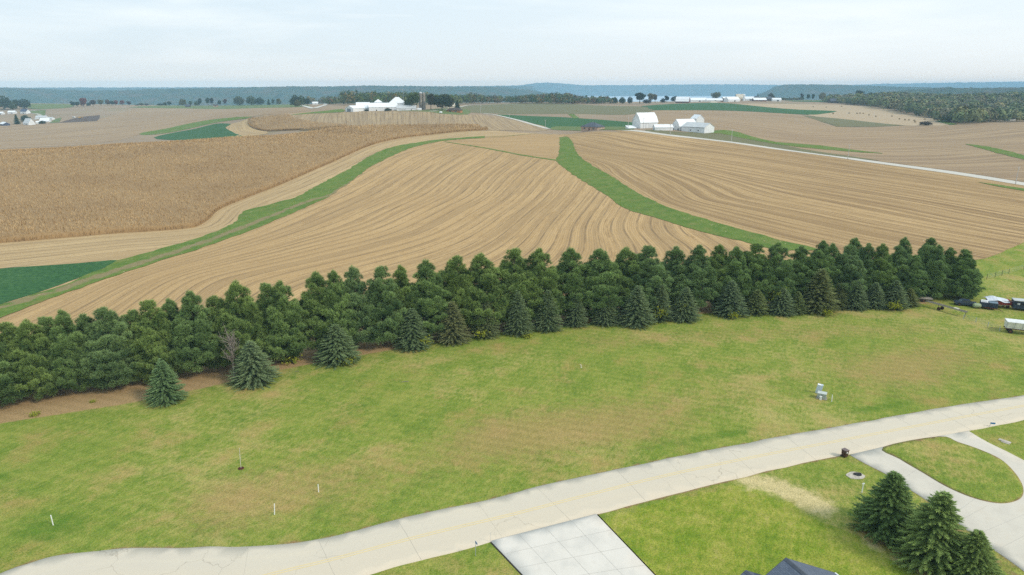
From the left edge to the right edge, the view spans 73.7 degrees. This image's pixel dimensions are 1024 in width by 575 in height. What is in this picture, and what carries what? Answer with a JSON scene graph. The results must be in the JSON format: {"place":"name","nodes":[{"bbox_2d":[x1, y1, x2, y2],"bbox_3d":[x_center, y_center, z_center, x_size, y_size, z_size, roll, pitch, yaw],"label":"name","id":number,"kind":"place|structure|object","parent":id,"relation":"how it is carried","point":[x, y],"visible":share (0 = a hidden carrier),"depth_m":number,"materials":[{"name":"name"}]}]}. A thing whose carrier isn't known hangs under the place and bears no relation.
{"place":"outdoors","nodes":[
{"label":"outdoors","id":0,"kind":"place"},
{"bbox_2d":[0,260,115,303],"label":"alfalfa field","id":1,"kind":"structure","parent":0,"point":[17,282],"depth_m":171.26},
{"bbox_2d":[0,107,311,148],"bbox_3d":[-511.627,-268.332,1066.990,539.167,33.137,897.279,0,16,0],"label":"stubble field","id":2,"kind":"structure","parent":0,"point":[126,124],"depth_m":954.23,"materials":[{"name":"plant"}]},
{"bbox_2d":[140,117,249,134],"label":"grass waterway","id":3,"kind":"object","parent":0,"point":[183,127],"depth_m":901.86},
{"bbox_2d":[154,123,241,139],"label":"alfalfa field","id":4,"kind":"structure","parent":0,"point":[218,130],"depth_m":808.08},
{"bbox_2d":[132,104,308,108],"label":"pasture","id":5,"kind":"structure","parent":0,"point":[240,106],"depth_m":1466.91,"materials":[{"name":"green plant"}]},
{"bbox_2d":[0,136,484,316],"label":"grass waterway","id":6,"kind":"object","parent":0,"point":[251,219],"depth_m":235.82,"materials":[{"name":"plant"}]},
{"bbox_2d":[0,123,487,242],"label":"maize field","id":7,"kind":"structure","parent":0,"point":[64,192],"depth_m":337.12,"materials":[{"name":"plant"}]},
{"bbox_2d":[226,119,267,135],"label":"stubble field","id":8,"kind":"structure","parent":0,"point":[243,128],"depth_m":756.74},
{"bbox_2d":[0,130,536,303],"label":"stubble field","id":9,"kind":"structure","parent":0,"point":[88,248],"depth_m":224.14,"materials":[{"name":"plant"}]},
{"bbox_2d":[3,86,536,90],"bbox_3d":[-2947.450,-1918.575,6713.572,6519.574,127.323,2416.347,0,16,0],"label":"hills","id":10,"kind":"structure","parent":0,"point":[519,87],"depth_m":6044.44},
{"bbox_2d":[0,85,548,104],"bbox_3d":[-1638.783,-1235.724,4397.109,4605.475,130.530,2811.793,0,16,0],"label":"hills","id":11,"kind":"structure","parent":0,"point":[174,96],"depth_m":3783.03,"materials":[{"name":"blue"}]},
{"bbox_2d":[248,114,346,130],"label":"maize field","id":12,"kind":"structure","parent":0,"point":[286,122],"depth_m":743.76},
{"bbox_2d":[0,138,809,383],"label":"stubble field","id":13,"kind":"structure","parent":0,"point":[438,204],"depth_m":222.34,"materials":[{"name":"plant"}]},
{"bbox_2d":[291,110,547,130],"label":"stubble field","id":14,"kind":"structure","parent":0,"point":[361,118],"depth_m":734.38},
{"bbox_2d":[446,134,564,158],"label":"stubble field","id":15,"kind":"structure","parent":0,"point":[543,145],"depth_m":491.09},
{"bbox_2d":[0,100,1022,181],"bbox_3d":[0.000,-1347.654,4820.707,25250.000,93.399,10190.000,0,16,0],"label":"ground","id":16,"kind":"structure","parent":0,"point":[101,110],"depth_m":1084.56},
{"bbox_2d":[338,90,480,103],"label":"wood","id":17,"kind":"object","parent":16,"relation":"on","point":[350,97],"visible":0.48,"depth_m":1018.96,"materials":[{"name":"green plant"}]},
{"bbox_2d":[463,92,578,103],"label":"wood","id":18,"kind":"object","parent":16,"relation":"on","point":[565,97],"visible":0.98,"depth_m":1263.68,"materials":[{"name":"green plant"}]},
{"bbox_2d":[822,91,1023,122],"bbox_3d":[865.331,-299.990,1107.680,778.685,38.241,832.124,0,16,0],"label":"wood","id":19,"kind":"object","parent":16,"relation":"on","point":[981,107],"visible":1,"depth_m":1060.16,"materials":[{"name":"green plant"}]},
{"bbox_2d":[0,242,1023,574],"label":"lawn","id":20,"kind":"structure","parent":0,"point":[376,434],"depth_m":98.40,"materials":[{"name":"green plant"}]},
{"bbox_2d":[0,342,30,406],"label":"pine tree","id":21,"kind":"object","parent":20,"relation":"on","point":[4,364],"visible":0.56,"depth_m":100.35,"materials":[{"name":"green plant"}]},
{"bbox_2d":[0,321,48,400],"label":"pine tree","id":22,"kind":"object","parent":20,"relation":"on","point":[7,334],"visible":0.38,"depth_m":101.50,"materials":[{"name":"green plant"}]},
{"bbox_2d":[4,318,66,398],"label":"pine tree","id":23,"kind":"object","parent":20,"relation":"on","point":[34,341],"visible":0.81,"depth_m":101.52,"materials":[{"name":"green plant"}]},
{"bbox_2d":[30,315,76,392],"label":"pine tree","id":24,"kind":"object","parent":20,"relation":"on","point":[43,321],"visible":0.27,"depth_m":103.58,"materials":[{"name":"green plant"}]},
{"bbox_2d":[45,308,92,392],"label":"pine tree","id":25,"kind":"object","parent":20,"relation":"on","point":[69,337],"visible":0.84,"depth_m":103.17,"materials":[{"name":"green plant"}]},
{"bbox_2d":[66,313,122,385],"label":"pine tree","id":26,"kind":"object","parent":20,"relation":"on","point":[84,321],"visible":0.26,"depth_m":105.37,"materials":[{"name":"green plant"}]},
{"bbox_2d":[78,306,146,389],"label":"pine tree","id":27,"kind":"object","parent":20,"relation":"on","point":[107,328],"visible":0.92,"depth_m":105.03,"materials":[{"name":"green plant"}]},
{"bbox_2d":[104,309,161,382],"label":"pine tree","id":28,"kind":"object","parent":20,"relation":"on","point":[131,316],"visible":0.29,"depth_m":108.01,"materials":[{"name":"green plant"}]},
{"bbox_2d":[124,299,179,382],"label":"pine tree","id":29,"kind":"object","parent":20,"relation":"on","point":[147,334],"visible":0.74,"depth_m":107.67,"materials":[{"name":"green plant"}]},
{"bbox_2d":[142,358,190,407],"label":"spruce tree","id":30,"kind":"object","parent":20,"relation":"on","point":[166,387],"visible":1,"depth_m":102.36,"materials":[{"name":"green plant"}]},
{"bbox_2d":[153,297,192,373],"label":"pine tree","id":31,"kind":"object","parent":20,"relation":"on","point":[170,307],"visible":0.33,"depth_m":110.03,"materials":[{"name":"green plant"}]},
{"bbox_2d":[165,290,223,373],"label":"pine tree","id":32,"kind":"object","parent":20,"relation":"on","point":[194,327],"visible":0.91,"depth_m":109.60,"materials":[{"name":"green plant"}]},
{"bbox_2d":[191,295,240,369],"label":"pine tree","id":33,"kind":"object","parent":20,"relation":"on","point":[215,304],"visible":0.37,"depth_m":112.61,"materials":[{"name":"green plant"}]},
{"bbox_2d":[212,280,270,365],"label":"pine tree","id":34,"kind":"object","parent":20,"relation":"on","point":[243,307],"visible":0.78,"depth_m":112.18,"materials":[{"name":"green plant"}]},
{"bbox_2d":[225,340,282,391],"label":"spruce tree","id":35,"kind":"object","parent":20,"relation":"on","point":[252,370],"visible":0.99,"depth_m":108.77,"materials":[{"name":"green plant"}]},
{"bbox_2d":[246,282,290,360],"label":"pine tree","id":36,"kind":"object","parent":20,"relation":"on","point":[265,300],"visible":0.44,"depth_m":115.16,"materials":[{"name":"green plant"}]},
{"bbox_2d":[260,279,309,361],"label":"pine tree","id":37,"kind":"object","parent":20,"relation":"on","point":[290,312],"visible":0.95,"depth_m":115.16,"materials":[{"name":"green plant"}]},
{"bbox_2d":[299,270,335,353],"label":"pine tree","id":38,"kind":"object","parent":20,"relation":"on","point":[312,301],"visible":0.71,"depth_m":118.09,"materials":[{"name":"green plant"}]},
{"bbox_2d":[312,324,361,369],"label":"spruce tree","id":39,"kind":"object","parent":20,"relation":"on","point":[338,346],"visible":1,"depth_m":117.05,"materials":[{"name":"green plant"}]},
{"bbox_2d":[320,269,360,345],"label":"pine tree","id":40,"kind":"object","parent":20,"relation":"on","point":[335,289],"visible":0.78,"depth_m":118.82,"materials":[{"name":"green plant"}]},
{"bbox_2d":[339,265,381,345],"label":"pine tree","id":41,"kind":"object","parent":20,"relation":"on","point":[358,298],"visible":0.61,"depth_m":121.31,"materials":[{"name":"green plant"}]},
{"bbox_2d":[357,265,407,344],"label":"pine tree","id":42,"kind":"object","parent":20,"relation":"on","point":[381,295],"visible":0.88,"depth_m":122.15,"materials":[{"name":"green plant"}]},
{"bbox_2d":[385,265,422,337],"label":"pine tree","id":43,"kind":"object","parent":20,"relation":"on","point":[403,283],"visible":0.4,"depth_m":125.08,"materials":[{"name":"green plant"}]},
{"bbox_2d":[391,308,434,352],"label":"spruce tree","id":44,"kind":"object","parent":20,"relation":"on","point":[412,331],"visible":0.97,"depth_m":123.58,"materials":[{"name":"green plant"}]},
{"bbox_2d":[403,259,457,336],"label":"pine tree","id":45,"kind":"object","parent":20,"relation":"on","point":[428,292],"visible":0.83,"depth_m":125.46,"materials":[{"name":"green plant"}]},
{"bbox_2d":[433,301,474,346],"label":"spruce tree","id":46,"kind":"object","parent":20,"relation":"on","point":[453,332],"visible":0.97,"depth_m":126.44,"materials":[{"name":"green plant"}]},
{"bbox_2d":[437,255,478,328],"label":"pine tree","id":47,"kind":"object","parent":20,"relation":"on","point":[453,279],"visible":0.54,"depth_m":128.77,"materials":[{"name":"green plant"}]},
{"bbox_2d":[451,252,512,330],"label":"pine tree","id":48,"kind":"object","parent":20,"relation":"on","point":[486,278],"visible":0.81,"depth_m":129.69,"materials":[{"name":"green plant"}]},
{"bbox_2d":[470,299,501,338],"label":"spruce tree","id":49,"kind":"object","parent":20,"relation":"on","point":[492,329],"visible":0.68,"depth_m":129.28,"materials":[{"name":"green plant"}]},
{"bbox_2d":[486,247,543,323],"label":"pine tree","id":50,"kind":"object","parent":20,"relation":"on","point":[511,276],"visible":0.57,"depth_m":133.00,"materials":[{"name":"green plant"}]},
{"bbox_2d":[502,290,534,337],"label":"spruce tree","id":51,"kind":"object","parent":20,"relation":"on","point":[517,325],"visible":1,"depth_m":130.69,"materials":[{"name":"green plant"}]},
{"bbox_2d":[522,247,563,320],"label":"pine tree","id":52,"kind":"object","parent":20,"relation":"on","point":[539,275],"visible":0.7,"depth_m":133.57,"materials":[{"name":"green plant"}]},
{"bbox_2d":[532,290,563,333],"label":"spruce tree","id":53,"kind":"object","parent":20,"relation":"on","point":[547,321],"visible":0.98,"depth_m":132.88,"materials":[{"name":"green plant"}]},
{"bbox_2d":[552,246,594,315],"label":"pine tree","id":54,"kind":"object","parent":20,"relation":"on","point":[569,268],"visible":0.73,"depth_m":136.47,"materials":[{"name":"green plant"}]},
{"bbox_2d":[562,294,588,327],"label":"spruce tree","id":55,"kind":"object","parent":20,"relation":"on","point":[576,317],"visible":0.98,"depth_m":135.35,"materials":[{"name":"green plant"}]},
{"bbox_2d":[571,248,626,317],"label":"pine tree","id":56,"kind":"object","parent":20,"relation":"on","point":[602,275],"visible":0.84,"depth_m":136.78,"materials":[{"name":"green plant"}]},
{"bbox_2d":[590,292,621,327],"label":"spruce tree","id":57,"kind":"object","parent":20,"relation":"on","point":[603,317],"visible":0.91,"depth_m":136.18,"materials":[{"name":"green plant"}]},
{"bbox_2d":[614,247,651,313],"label":"pine tree","id":58,"kind":"object","parent":20,"relation":"on","point":[628,267],"visible":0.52,"depth_m":139.53,"materials":[{"name":"green plant"}]},
{"bbox_2d":[616,285,657,330],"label":"spruce tree","id":59,"kind":"object","parent":20,"relation":"on","point":[638,315],"visible":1,"depth_m":135.38,"materials":[{"name":"green plant"}]},
{"bbox_2d":[624,245,674,311],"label":"pine tree","id":60,"kind":"object","parent":20,"relation":"on","point":[652,272],"visible":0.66,"depth_m":139.09,"materials":[{"name":"green plant"}]},
{"bbox_2d":[649,285,674,323],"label":"spruce tree","id":61,"kind":"object","parent":20,"relation":"on","point":[661,295],"visible":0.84,"depth_m":138.15,"materials":[{"name":"green plant"}]},
{"bbox_2d":[655,246,699,309],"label":"pine tree","id":62,"kind":"object","parent":20,"relation":"on","point":[675,270],"visible":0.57,"depth_m":142.31,"materials":[{"name":"green plant"}]},
{"bbox_2d":[669,287,702,323],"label":"spruce tree","id":63,"kind":"object","parent":20,"relation":"on","point":[687,316],"visible":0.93,"depth_m":138.32,"materials":[{"name":"green plant"}]},
{"bbox_2d":[676,244,721,309],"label":"pine tree","id":64,"kind":"object","parent":20,"relation":"on","point":[702,274],"visible":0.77,"depth_m":141.92,"materials":[{"name":"green plant"}]},
{"bbox_2d":[702,243,737,305],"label":"pine tree","id":65,"kind":"object","parent":20,"relation":"on","point":[718,257],"visible":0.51,"depth_m":144.25,"materials":[{"name":"green plant"}]},
{"bbox_2d":[711,280,748,319],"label":"spruce tree","id":66,"kind":"object","parent":20,"relation":"on","point":[728,302],"visible":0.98,"depth_m":141.66,"materials":[{"name":"green plant"}]},
{"bbox_2d":[716,245,754,302],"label":"pine tree","id":67,"kind":"object","parent":20,"relation":"on","point":[739,271],"visible":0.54,"depth_m":143.68,"materials":[{"name":"green plant"}]},
{"bbox_2d":[743,289,770,316],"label":"spruce tree","id":68,"kind":"object","parent":20,"relation":"on","point":[755,304],"visible":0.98,"depth_m":142.64,"materials":[{"name":"green plant"}]},
{"bbox_2d":[738,243,776,302],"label":"pine tree","id":69,"kind":"object","parent":20,"relation":"on","point":[755,262],"visible":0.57,"depth_m":144.72,"materials":[{"name":"green plant"}]},
{"bbox_2d":[752,241,795,303],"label":"pine tree","id":70,"kind":"object","parent":20,"relation":"on","point":[781,268],"visible":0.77,"depth_m":144.22,"materials":[{"name":"green plant"}]},
{"bbox_2d":[765,288,797,317],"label":"spruce tree","id":71,"kind":"object","parent":20,"relation":"on","point":[780,307],"visible":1,"depth_m":142.38,"materials":[{"name":"green plant"}]},
{"bbox_2d":[776,245,816,300],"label":"pine tree","id":72,"kind":"object","parent":20,"relation":"on","point":[801,265],"visible":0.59,"depth_m":146.05,"materials":[{"name":"green plant"}]},
{"bbox_2d":[799,250,833,294],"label":"pine tree","id":73,"kind":"object","parent":20,"relation":"on","point":[820,262],"visible":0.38,"depth_m":146.16,"materials":[{"name":"green plant"}]},
{"bbox_2d":[801,269,843,316],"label":"spruce tree","id":74,"kind":"object","parent":20,"relation":"on","point":[818,298],"visible":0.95,"depth_m":143.22,"materials":[{"name":"green plant"}]},
{"bbox_2d":[823,243,845,288],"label":"pine tree","id":75,"kind":"object","parent":20,"relation":"on","point":[832,251],"visible":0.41,"depth_m":147.38,"materials":[{"name":"green plant"}]},
{"bbox_2d":[829,245,867,299],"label":"pine tree","id":76,"kind":"object","parent":20,"relation":"on","point":[853,266],"visible":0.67,"depth_m":146.53,"materials":[{"name":"green plant"}]},
{"bbox_2d":[844,280,871,311],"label":"spruce tree","id":77,"kind":"object","parent":20,"relation":"on","point":[857,301],"visible":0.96,"depth_m":145.69,"materials":[{"name":"green plant"}]},
{"bbox_2d":[848,243,884,297],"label":"pine tree","id":78,"kind":"object","parent":20,"relation":"on","point":[866,257],"visible":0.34,"depth_m":148.81,"materials":[{"name":"green plant"}]},
{"bbox_2d":[863,282,887,309],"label":"spruce tree","id":79,"kind":"object","parent":20,"relation":"on","point":[876,298],"visible":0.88,"depth_m":146.45,"materials":[{"name":"green plant"}]},
{"bbox_2d":[861,243,900,295],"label":"pine tree","id":80,"kind":"object","parent":20,"relation":"on","point":[885,269],"visible":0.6,"depth_m":148.07,"materials":[{"name":"green plant"}]},
{"bbox_2d":[883,280,910,310],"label":"spruce tree","id":81,"kind":"object","parent":20,"relation":"on","point":[895,295],"visible":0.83,"depth_m":146.27,"materials":[{"name":"green plant"}]},
{"bbox_2d":[884,245,913,293],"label":"pine tree","id":82,"kind":"object","parent":20,"relation":"on","point":[901,261],"visible":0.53,"depth_m":149.99,"materials":[{"name":"green plant"}]},
{"bbox_2d":[901,255,931,297],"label":"pine tree","id":83,"kind":"object","parent":20,"relation":"on","point":[915,282],"visible":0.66,"depth_m":149.78,"materials":[{"name":"green plant"}]},
{"bbox_2d":[913,245,939,293],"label":"pine tree","id":84,"kind":"object","parent":20,"relation":"on","point":[925,255],"visible":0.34,"depth_m":151.35,"materials":[{"name":"green plant"}]},
{"bbox_2d":[918,244,950,297],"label":"pine tree","id":85,"kind":"object","parent":20,"relation":"on","point":[940,277],"visible":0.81,"depth_m":150.57,"materials":[{"name":"green plant"}]},
{"bbox_2d":[941,247,961,294],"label":"pine tree","id":86,"kind":"object","parent":20,"relation":"on","point":[950,256],"visible":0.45,"depth_m":152.30,"materials":[{"name":"green plant"}]},
{"bbox_2d":[946,249,982,296],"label":"pine tree","id":87,"kind":"object","parent":20,"relation":"on","point":[962,260],"visible":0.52,"depth_m":151.30,"materials":[{"name":"green plant"}]},
{"bbox_2d":[947,256,985,299],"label":"pine tree","id":88,"kind":"object","parent":20,"relation":"on","point":[968,270],"visible":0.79,"depth_m":150.76,"materials":[{"name":"green plant"}]},
{"bbox_2d":[0,395,1023,574],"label":"road","id":89,"kind":"structure","parent":0,"point":[374,549],"depth_m":76.64,"materials":[{"name":"concrete"}]},
{"bbox_2d":[0,0,1023,87],"label":"sky","id":90,"kind":"structure","parent":0,"point":[44,43],"materials":[{"name":"white"}]},
{"bbox_2d":[436,103,653,114],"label":"pasture","id":91,"kind":"structure","parent":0,"point":[536,108],"depth_m":1000.65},
{"bbox_2d":[498,114,631,127],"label":"alfalfa field","id":92,"kind":"structure","parent":0,"point":[558,121],"depth_m":775.54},
{"bbox_2d":[490,514,655,574],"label":"new driveway","id":93,"kind":"structure","parent":0,"point":[593,544],"depth_m":70.20,"materials":[{"name":"concrete"}]},
{"bbox_2d":[511,82,780,95],"bbox_3d":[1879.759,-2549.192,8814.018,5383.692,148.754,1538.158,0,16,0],"label":"hills","id":94,"kind":"structure","parent":0,"point":[697,90],"depth_m":8410.83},
{"bbox_2d":[556,136,816,249],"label":"grass waterway","id":95,"kind":"object","parent":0,"point":[571,160],"depth_m":273.01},
{"bbox_2d":[642,103,835,114],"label":"alfalfa field","id":96,"kind":"structure","parent":0,"point":[712,106],"depth_m":1092.77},
{"bbox_2d":[645,130,879,160],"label":"farmyard grass","id":97,"kind":"structure","parent":0,"point":[720,136],"depth_m":515.63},
{"bbox_2d":[564,130,1023,259],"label":"stubble field","id":98,"kind":"structure","parent":0,"point":[811,200],"depth_m":300.12,"materials":[{"name":"plant"}]},
{"bbox_2d":[713,130,877,152],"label":"grass waterway","id":99,"kind":"object","parent":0,"point":[735,134],"depth_m":509.35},
{"bbox_2d":[598,455,1023,574],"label":"front yard","id":100,"kind":"structure","parent":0,"point":[764,523],"depth_m":74.26,"materials":[{"name":"green plant"}]},
{"bbox_2d":[766,558,837,574],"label":"house","id":101,"kind":"structure","parent":100,"relation":"on","point":[785,566],"depth_m":59.08,"materials":[{"name":"grey"}]},
{"bbox_2d":[846,470,918,550],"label":"spruce tree","id":102,"kind":"object","parent":100,"relation":"on","point":[883,511],"visible":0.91,"depth_m":71.22,"materials":[{"name":"green plant"}]},
{"bbox_2d":[887,489,967,574],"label":"spruce tree","id":103,"kind":"object","parent":100,"relation":"on","point":[933,538],"visible":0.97,"depth_m":66.49,"materials":[{"name":"green plant"}]},
{"bbox_2d":[932,529,1005,574],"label":"spruce tree","id":104,"kind":"object","parent":100,"relation":"on","point":[978,556],"visible":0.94,"depth_m":64.41,"materials":[{"name":"green plant"}]},
{"bbox_2d":[624,130,1023,184],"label":"road","id":105,"kind":"structure","parent":0,"point":[970,175],"depth_m":417.19,"materials":[{"name":"asphalt"}]},
{"bbox_2d":[651,110,1023,181],"bbox_3d":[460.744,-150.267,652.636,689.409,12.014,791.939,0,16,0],"label":"stubble field","id":106,"kind":"structure","parent":0,"point":[945,147],"depth_m":571.55,"materials":[{"name":"plant"}]},
{"bbox_2d":[742,103,948,125],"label":"hay field","id":107,"kind":"structure","parent":0,"point":[883,116],"depth_m":998.24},
{"bbox_2d":[757,84,945,99],"bbox_3d":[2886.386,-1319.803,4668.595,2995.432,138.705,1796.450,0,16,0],"label":"hills","id":108,"kind":"structure","parent":0,"point":[793,91],"depth_m":4473.53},
{"bbox_2d":[803,115,900,126],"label":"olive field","id":109,"kind":"structure","parent":0,"point":[843,122],"depth_m":773.86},
{"bbox_2d":[851,431,1023,570],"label":"curved driveway","id":110,"kind":"structure","parent":0,"point":[1001,525],"depth_m":78.47,"materials":[{"name":"concrete"}]},
{"bbox_2d":[857,81,1023,87],"bbox_3d":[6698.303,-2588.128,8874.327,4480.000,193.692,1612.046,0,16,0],"label":"hills","id":111,"kind":"structure","parent":0,"point":[983,84],"depth_m":8792.71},
{"bbox_2d":[878,87,1023,93],"bbox_3d":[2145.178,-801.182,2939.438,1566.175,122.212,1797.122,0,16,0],"label":"hills","id":112,"kind":"structure","parent":0,"point":[951,90],"depth_m":2829.12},
{"bbox_2d":[882,436,1023,502],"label":"island lawn","id":113,"kind":"structure","parent":0,"point":[967,470],"depth_m":85.55,"materials":[{"name":"green plant"}]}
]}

